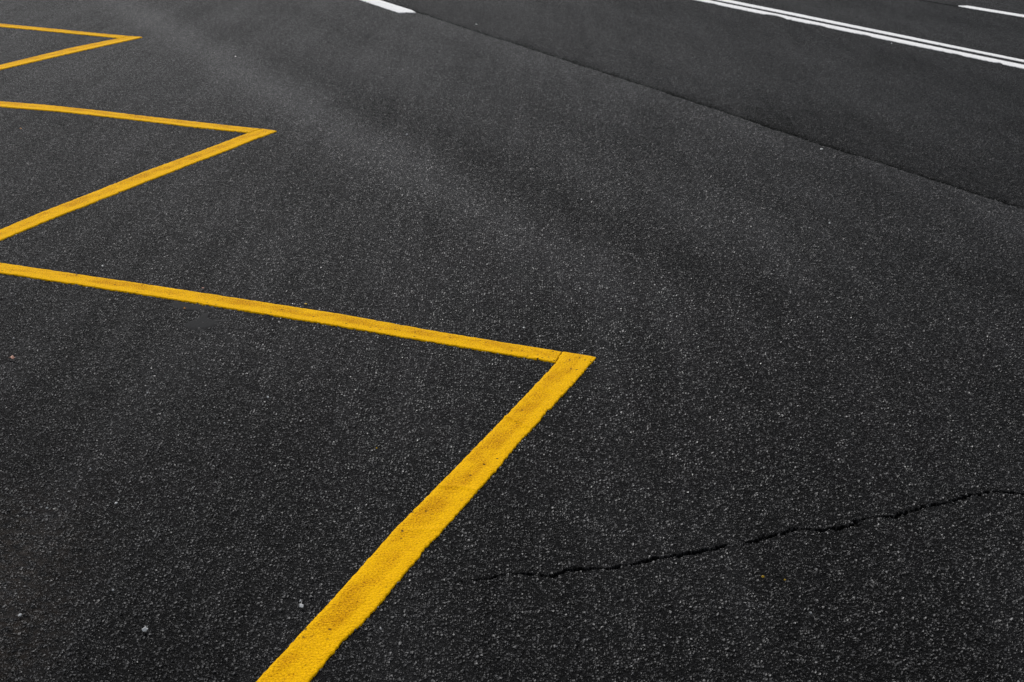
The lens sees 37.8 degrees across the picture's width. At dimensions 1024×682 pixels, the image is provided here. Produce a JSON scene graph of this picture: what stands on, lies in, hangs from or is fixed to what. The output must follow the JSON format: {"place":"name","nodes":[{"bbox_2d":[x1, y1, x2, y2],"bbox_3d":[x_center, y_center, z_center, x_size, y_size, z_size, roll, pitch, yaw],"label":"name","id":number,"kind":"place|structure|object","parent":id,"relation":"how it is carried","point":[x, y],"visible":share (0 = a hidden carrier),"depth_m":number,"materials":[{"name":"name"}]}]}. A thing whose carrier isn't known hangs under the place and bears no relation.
{"place":"outdoors","nodes":[
{"label":"outdoors","id":0,"kind":"place"},
{"bbox_2d":[0,0,1023,681],"bbox_3d":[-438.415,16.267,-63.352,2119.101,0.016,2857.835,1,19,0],"label":"lay by","id":1,"kind":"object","parent":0,"point":[810,358],"visible":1,"depth_m":4.56,"materials":[{"name":"asphalt"}]},
{"bbox_2d":[171,302,214,310],"bbox_3d":[-1.097,-0.114,5.107,0.189,0.004,0.072,10,21,24],"label":"bitumen patch","id":2,"kind":"object","parent":1,"relation":"on","point":[187,306],"visible":1,"depth_m":5.10,"materials":[{"name":"grey asphalt"}]},
{"bbox_2d":[185,313,217,329],"bbox_3d":[-1.017,-0.063,4.966,0.109,0.004,0.170,8,20,18],"label":"bitumen patch","id":3,"kind":"object","parent":1,"relation":"on","point":[202,321],"visible":1,"depth_m":4.95,"materials":[{"name":"grey asphalt"}]},
{"bbox_2d":[0,24,595,681],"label":"zigzag line","id":4,"kind":"object","parent":1,"relation":"on","point":[354,602],"visible":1,"depth_m":4.41,"materials":[{"name":"yellow paint"}]},
{"bbox_2d":[361,0,415,12],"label":"edge dash","id":5,"kind":"object","parent":1,"relation":"on","point":[390,6],"visible":1,"depth_m":13.16,"materials":[{"name":"white paint"}]},
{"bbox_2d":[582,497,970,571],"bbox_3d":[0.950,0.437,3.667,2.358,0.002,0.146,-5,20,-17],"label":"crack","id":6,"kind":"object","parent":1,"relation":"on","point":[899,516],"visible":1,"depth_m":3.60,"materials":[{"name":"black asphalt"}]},
{"bbox_2d":[382,0,1023,208],"bbox_3d":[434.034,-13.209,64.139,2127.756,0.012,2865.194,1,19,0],"label":"road","id":7,"kind":"structure","parent":0,"point":[955,120],"depth_m":10.53,"materials":[{"name":"grey asphalt"}]},
{"bbox_2d":[696,0,1023,68],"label":"white line","id":8,"kind":"object","parent":7,"relation":"on","point":[1007,63],"visible":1,"depth_m":11.90,"materials":[{"name":"paint"}]},
{"bbox_2d":[718,0,1023,61],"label":"white line","id":9,"kind":"object","parent":7,"relation":"on","point":[865,28],"visible":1,"depth_m":12.29,"materials":[{"name":"paint"}]},
{"bbox_2d":[959,5,1023,16],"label":"lane marking","id":10,"kind":"object","parent":7,"relation":"on","point":[996,11],"visible":1,"depth_m":13.64,"materials":[{"name":"white paint"}]}
]}

